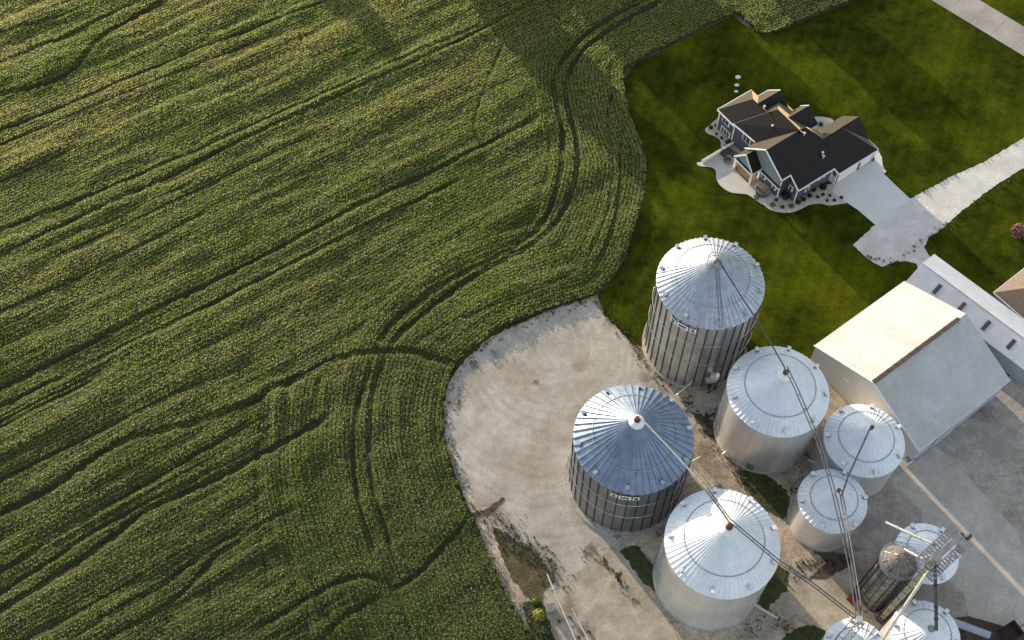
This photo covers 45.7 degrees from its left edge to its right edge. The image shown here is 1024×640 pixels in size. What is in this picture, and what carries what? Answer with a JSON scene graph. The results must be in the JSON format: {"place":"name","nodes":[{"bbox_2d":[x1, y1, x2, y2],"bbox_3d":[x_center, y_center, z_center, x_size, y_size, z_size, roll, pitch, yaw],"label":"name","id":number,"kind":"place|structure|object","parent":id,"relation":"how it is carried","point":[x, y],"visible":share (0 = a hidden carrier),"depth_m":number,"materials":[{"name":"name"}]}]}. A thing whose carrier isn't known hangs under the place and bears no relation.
{"place":"outdoors","nodes":[
{"label":"outdoors","id":0,"kind":"place"},
{"bbox_2d":[493,527,554,600],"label":"weedy dirt","id":1,"kind":"structure","parent":0,"point":[524,576],"depth_m":206.80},
{"bbox_2d":[522,601,554,639],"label":"weedy dirt","id":2,"kind":"structure","parent":0,"point":[533,626],"depth_m":202.20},
{"bbox_2d":[530,597,539,605],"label":"shrub","id":3,"kind":"object","parent":2,"relation":"on","point":[535,602],"visible":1,"depth_m":203.21,"materials":[{"name":"green plant"}]},
{"bbox_2d":[532,608,544,622],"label":"shrub","id":4,"kind":"object","parent":2,"relation":"on","point":[538,615],"visible":1,"depth_m":201.51,"materials":[{"name":"yellow plant"}]},
{"bbox_2d":[537,625,552,639],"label":"shrub","id":5,"kind":"object","parent":2,"relation":"on","point":[545,633],"visible":1,"depth_m":199.90,"materials":[{"name":"green plant"}]},
{"bbox_2d":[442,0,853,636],"bbox_3d":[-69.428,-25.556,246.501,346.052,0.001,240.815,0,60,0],"label":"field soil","id":6,"kind":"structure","parent":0,"point":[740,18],"depth_m":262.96,"materials":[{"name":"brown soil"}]},
{"bbox_2d":[0,0,852,639],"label":"soybean","id":7,"kind":"object","parent":6,"relation":"on","point":[218,152],"depth_m":236.11,"materials":[{"name":"green plant"}]},
{"bbox_2d":[442,140,1014,637],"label":"edge weeds","id":8,"kind":"object","parent":6,"relation":"on","point":[706,434],"visible":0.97,"depth_m":211.08,"materials":[{"name":"green plant"}]},
{"bbox_2d":[443,137,1023,637],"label":"dry stalks","id":9,"kind":"object","parent":6,"relation":"on","point":[699,429],"visible":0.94,"depth_m":215.63,"materials":[{"name":"plant"}]},
{"bbox_2d":[443,295,902,639],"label":"dirt yard","id":10,"kind":"structure","parent":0,"point":[710,470],"depth_m":210.39,"materials":[{"name":"brown soil"}]},
{"bbox_2d":[470,497,504,516],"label":"mud patch","id":11,"kind":"object","parent":10,"relation":"on","point":[488,510],"visible":1,"depth_m":212.06,"materials":[{"name":"brown soil"}]},
{"bbox_2d":[446,298,695,580],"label":"gravel pad","id":12,"kind":"object","parent":10,"relation":"on","point":[520,397],"visible":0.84,"depth_m":221.58,"materials":[{"name":"gravel"}]},
{"bbox_2d":[614,533,620,541],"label":"utility box","id":13,"kind":"object","parent":12,"relation":"on","point":[617,537],"visible":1,"depth_m":208.68,"materials":[{"name":"grey metal"}]},
{"bbox_2d":[543,545,677,639],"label":"pale concrete pad","id":14,"kind":"object","parent":10,"relation":"on","point":[595,598],"visible":0.95,"depth_m":203.59,"materials":[{"name":"beige concrete"}]},
{"bbox_2d":[546,603,555,612],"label":"utility box","id":15,"kind":"object","parent":14,"relation":"on","point":[550,607],"visible":1,"depth_m":202.21,"materials":[{"name":"grey metal"}]},
{"bbox_2d":[546,574,575,639],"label":"transport auger","id":16,"kind":"object","parent":14,"relation":"on","point":[567,617],"visible":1,"depth_m":201.06,"materials":[{"name":"metal"}]},
{"bbox_2d":[571,608,590,639],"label":"transport auger","id":17,"kind":"object","parent":14,"relation":"on","point":[584,632],"visible":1,"depth_m":200.51,"materials":[{"name":"metal"}]},
{"bbox_2d":[603,556,609,569],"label":"mud patch","id":18,"kind":"object","parent":14,"relation":"on","point":[605,561],"visible":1,"depth_m":207.22,"materials":[{"name":"brown soil"}]},
{"bbox_2d":[615,571,623,587],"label":"mud patch","id":19,"kind":"object","parent":14,"relation":"on","point":[618,578],"visible":1,"depth_m":205.90,"materials":[{"name":"brown soil"}]},
{"bbox_2d":[620,546,655,591],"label":"weed patch","id":20,"kind":"object","parent":14,"relation":"on","point":[641,565],"visible":0.99,"depth_m":207.25,"materials":[{"name":"green plant"}]},
{"bbox_2d":[564,383,694,537],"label":"grain bin","id":21,"kind":"object","parent":10,"relation":"on","point":[626,471],"visible":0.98,"depth_m":198.32,"materials":[{"name":"metal"}]},
{"bbox_2d":[655,528,662,536],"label":"utility box","id":22,"kind":"object","parent":10,"relation":"on","point":[658,532],"visible":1,"depth_m":209.12,"materials":[{"name":"grey paint"}]},
{"bbox_2d":[677,381,692,394],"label":"unload auger","id":23,"kind":"object","parent":10,"relation":"on","point":[684,388],"visible":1,"depth_m":222.62,"materials":[{"name":"metal"}]},
{"bbox_2d":[690,411,716,442],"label":"mud patch","id":24,"kind":"object","parent":10,"relation":"on","point":[708,421],"visible":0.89,"depth_m":220.50,"materials":[{"name":"brown soil"}]},
{"bbox_2d":[705,407,714,417],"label":"utility box","id":25,"kind":"object","parent":24,"relation":"on","point":[709,412],"visible":1,"depth_m":220.34,"materials":[{"name":"metal"}]},
{"bbox_2d":[693,390,720,415],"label":"equipment pad","id":26,"kind":"object","parent":10,"relation":"on","point":[703,403],"visible":0.86,"depth_m":222.46,"materials":[{"name":"concrete"}]},
{"bbox_2d":[706,372,719,392],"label":"aeration fan","id":27,"kind":"object","parent":10,"relation":"on","point":[714,377],"visible":1,"depth_m":219.11},
{"bbox_2d":[653,487,780,631],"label":"grain bin","id":28,"kind":"object","parent":10,"relation":"on","point":[714,569],"visible":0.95,"depth_m":189.30,"materials":[{"name":"metal"}]},
{"bbox_2d":[736,470,788,518],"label":"weed patch","id":29,"kind":"object","parent":10,"relation":"on","point":[767,493],"visible":0.93,"depth_m":213.77,"materials":[{"name":"green plant"}]},
{"bbox_2d":[755,604,777,618],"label":"unload auger","id":30,"kind":"object","parent":10,"relation":"on","point":[767,612],"visible":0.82,"depth_m":202.21,"materials":[{"name":"metal"}]},
{"bbox_2d":[713,346,829,474],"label":"grain bin","id":31,"kind":"object","parent":10,"relation":"on","point":[760,424],"visible":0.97,"depth_m":205.15,"materials":[{"name":"metal"}]},
{"bbox_2d":[787,469,867,551],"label":"grain bin","id":32,"kind":"object","parent":10,"relation":"on","point":[812,522],"visible":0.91,"depth_m":202.60,"materials":[{"name":"metal"}]},
{"bbox_2d":[809,551,853,578],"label":"mud patch","id":33,"kind":"object","parent":10,"relation":"on","point":[827,571],"visible":0.9,"depth_m":207.05,"materials":[{"name":"brown soil"}]},
{"bbox_2d":[821,617,883,639],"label":"grain bin","id":34,"kind":"object","parent":10,"relation":"on","point":[867,631],"visible":0.85,"depth_m":189.81,"materials":[{"name":"metal"}]},
{"bbox_2d":[834,615,864,639],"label":"conveyor tower","id":35,"kind":"structure","parent":34,"relation":"on","point":[858,620],"depth_m":179.61,"materials":[{"name":"grey metal"}]},
{"bbox_2d":[705,488,855,618],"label":"grain conveyor","id":36,"kind":"object","parent":35,"relation":"on","point":[776,557],"visible":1,"depth_m":181.51,"materials":[{"name":"metal"}]},
{"bbox_2d":[638,415,727,518],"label":"grain conveyor","id":37,"kind":"object","parent":36,"relation":"attached to","point":[678,458],"visible":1,"depth_m":188.76,"materials":[{"name":"metal"}]},
{"bbox_2d":[784,367,859,615],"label":"grain conveyor","id":38,"kind":"object","parent":35,"relation":"attached to","point":[855,592],"visible":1,"depth_m":188.54,"materials":[{"name":"metal"}]},
{"bbox_2d":[838,489,863,620],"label":"grain conveyor","id":39,"kind":"object","parent":35,"relation":"attached to","point":[850,546],"visible":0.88,"depth_m":190.66,"materials":[{"name":"metal"}]},
{"bbox_2d":[811,403,904,497],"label":"grain bin","id":40,"kind":"object","parent":10,"relation":"on","point":[842,437],"visible":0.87,"depth_m":206.24,"materials":[{"name":"metal"}]},
{"bbox_2d":[841,426,871,495],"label":"grain conveyor","id":41,"kind":"object","parent":40,"relation":"attached to","point":[865,438],"visible":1,"depth_m":200.52,"materials":[{"name":"metal"}]},
{"bbox_2d":[853,541,919,613],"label":"tower dryer","id":42,"kind":"object","parent":10,"relation":"on","point":[893,569],"visible":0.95,"depth_m":190.72,"materials":[{"name":"grey metal"}]},
{"bbox_2d":[878,599,959,639],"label":"grain bin","id":43,"kind":"object","parent":10,"relation":"on","point":[915,621],"visible":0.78,"depth_m":190.12,"materials":[{"name":"metal"}]},
{"bbox_2d":[876,525,971,623],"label":"grain elevator","id":44,"kind":"object","parent":10,"relation":"on","point":[936,556],"visible":0.98,"depth_m":179.72,"materials":[{"name":"metal"}]},
{"bbox_2d":[880,566,933,639],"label":"grain spout","id":45,"kind":"object","parent":44,"relation":"attached to","point":[903,608],"visible":0.96,"depth_m":181.78,"materials":[{"name":"metal"}]},
{"bbox_2d":[885,521,931,543],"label":"grain spout","id":46,"kind":"object","parent":44,"relation":"attached to","point":[909,533],"visible":0.94,"depth_m":182.64,"materials":[{"name":"metal"}]},
{"bbox_2d":[904,548,927,558],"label":"grain spout","id":47,"kind":"object","parent":44,"relation":"attached to","point":[911,553],"visible":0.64,"depth_m":184.44,"materials":[{"name":"metal"}]},
{"bbox_2d":[933,564,938,630],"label":"grain spout","id":48,"kind":"object","parent":44,"relation":"attached to","point":[935,586],"visible":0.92,"depth_m":183.70,"materials":[{"name":"metal"}]},
{"bbox_2d":[892,522,960,604],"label":"grain bin","id":49,"kind":"object","parent":10,"relation":"on","point":[931,533],"visible":0.46,"depth_m":196.41,"materials":[{"name":"metal"}]},
{"bbox_2d":[953,618,990,638],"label":"trough conveyor","id":50,"kind":"object","parent":10,"relation":"on","point":[981,632],"visible":0.66,"depth_m":199.15,"materials":[{"name":"metal"}]},
{"bbox_2d":[443,0,1023,635],"bbox_3d":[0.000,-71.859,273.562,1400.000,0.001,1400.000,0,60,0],"label":"lawn","id":51,"kind":"structure","parent":0,"point":[929,92],"depth_m":253.58,"materials":[{"name":"green plant"}]},
{"bbox_2d":[642,235,764,389],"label":"grain bin","id":52,"kind":"object","parent":51,"relation":"on","point":[699,326],"visible":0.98,"depth_m":209.14,"materials":[{"name":"metal"}]},
{"bbox_2d":[717,258,784,366],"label":"grain conveyor","id":53,"kind":"object","parent":52,"relation":"attached to","point":[751,312],"visible":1,"depth_m":201.04,"materials":[{"name":"metal"}]},
{"bbox_2d":[702,141,733,162],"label":"retaining wall","id":54,"kind":"structure","parent":51,"relation":"on","point":[712,155],"depth_m":250.83,"materials":[{"name":"white paint"}]},
{"bbox_2d":[705,118,846,212],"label":"stone bed","id":55,"kind":"object","parent":51,"relation":"on","point":[813,199],"visible":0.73,"depth_m":245.76,"materials":[{"name":"grey gravel"}]},
{"bbox_2d":[781,192,790,200],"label":"shrub","id":56,"kind":"object","parent":55,"relation":"on","point":[785,196],"visible":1,"depth_m":245.09,"materials":[{"name":"green plant"}]},
{"bbox_2d":[819,184,826,189],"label":"shrub","id":57,"kind":"object","parent":55,"relation":"on","point":[823,187],"visible":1,"depth_m":246.41,"materials":[{"name":"green plant"}]},
{"bbox_2d":[716,89,878,202],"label":"farmhouse","id":58,"kind":"object","parent":51,"relation":"on","point":[775,138],"visible":1,"depth_m":244.72,"materials":[{"name":"grey"}]},
{"bbox_2d":[812,117,832,129],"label":"stone bed","id":59,"kind":"object","parent":51,"relation":"on","point":[826,121],"visible":0.35,"depth_m":255.94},
{"bbox_2d":[832,151,910,224],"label":"concrete drive","id":60,"kind":"structure","parent":51,"relation":"on","point":[871,191],"depth_m":246.62,"materials":[{"name":"grey concrete"}]},
{"bbox_2d":[810,281,1010,459],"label":"barn","id":61,"kind":"structure","parent":51,"relation":"on","point":[925,370],"depth_m":216.30,"materials":[{"name":"white metal"}]},
{"bbox_2d":[930,423,956,447],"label":"sliding door","id":62,"kind":"structure","parent":61,"relation":"in","point":[949,430],"depth_m":216.51,"materials":[{"name":"white metal"}]},
{"bbox_2d":[853,138,1023,267],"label":"gravel drive","id":63,"kind":"structure","parent":51,"relation":"on","point":[897,233],"depth_m":244.28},
{"bbox_2d":[906,254,1023,384],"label":"long shed","id":64,"kind":"structure","parent":51,"relation":"on","point":[998,325],"depth_m":226.28,"materials":[{"name":"white paint"}]},
{"bbox_2d":[993,268,1023,318],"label":"neighbour house","id":65,"kind":"structure","parent":51,"relation":"on","point":[1009,293],"depth_m":229.87,"materials":[{"name":"brown"}]},
{"bbox_2d":[1010,223,1023,238],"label":"shrub","id":66,"kind":"object","parent":51,"relation":"on","point":[1018,230],"visible":1,"depth_m":239.97,"materials":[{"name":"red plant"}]},
{"bbox_2d":[697,145,779,204],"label":"patio","id":67,"kind":"structure","parent":0,"point":[730,178],"depth_m":248.26,"materials":[{"name":"concrete"}]},
{"bbox_2d":[721,147,731,156],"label":"patio sofa","id":68,"kind":"object","parent":67,"relation":"on","point":[724,152],"visible":1,"depth_m":251.08,"materials":[{"name":"brown wicker"}]},
{"bbox_2d":[723,157,731,162],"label":"patio table","id":69,"kind":"object","parent":67,"relation":"on","point":[727,160],"visible":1,"depth_m":250.17,"materials":[{"name":"brown wicker"}]},
{"bbox_2d":[729,148,737,157],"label":"patio sofa","id":70,"kind":"object","parent":67,"relation":"on","point":[733,153],"visible":0.59,"depth_m":250.95,"materials":[{"name":"brown wicker"}]},
{"bbox_2d":[753,183,770,199],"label":"hot tub","id":71,"kind":"object","parent":67,"relation":"on","point":[762,190],"visible":1,"depth_m":245.71,"materials":[{"name":"brown wicker"}]},
{"bbox_2d":[740,564,860,639],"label":"dirt path","id":72,"kind":"structure","parent":0,"point":[806,601],"depth_m":203.50,"materials":[{"name":"soil"}]},
{"bbox_2d":[758,564,789,609],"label":"weed patch","id":73,"kind":"object","parent":72,"relation":"on","point":[775,587],"visible":0.68,"depth_m":205.04,"materials":[{"name":"green plant"}]},
{"bbox_2d":[783,625,824,639],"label":"weed patch","id":74,"kind":"object","parent":72,"relation":"on","point":[809,632],"visible":0.9,"depth_m":201.11,"materials":[{"name":"green plant"}]},
{"bbox_2d":[847,593,856,604],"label":"control cabinet","id":75,"kind":"object","parent":72,"relation":"on","point":[850,598],"visible":0.71,"depth_m":202.87,"materials":[{"name":"red metal"}]},
{"bbox_2d":[788,376,1023,620],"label":"concrete yard","id":76,"kind":"structure","parent":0,"point":[982,448],"depth_m":215.54,"materials":[{"name":"grey concrete"}]},
{"bbox_2d":[902,456,914,465],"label":"utility box","id":77,"kind":"object","parent":76,"relation":"on","point":[906,461],"visible":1,"depth_m":215.34,"materials":[{"name":"white paint"}]},
{"bbox_2d":[891,446,1023,631],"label":"concrete slab","id":78,"kind":"structure","parent":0,"point":[937,487],"depth_m":209.97,"materials":[{"name":"grey concrete"}]},
{"bbox_2d":[932,0,1023,55],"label":"road","id":79,"kind":"structure","parent":0,"point":[994,23],"depth_m":270.44,"materials":[{"name":"concrete"}]},
{"bbox_2d":[955,616,1023,639],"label":"dark yard","id":80,"kind":"structure","parent":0,"point":[991,627],"depth_m":201.56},
{"bbox_2d":[996,620,1023,639],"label":"grain cart","id":81,"kind":"object","parent":80,"relation":"on","point":[1012,630],"visible":1,"depth_m":200.31,"materials":[{"name":"red paint"}]}
]}

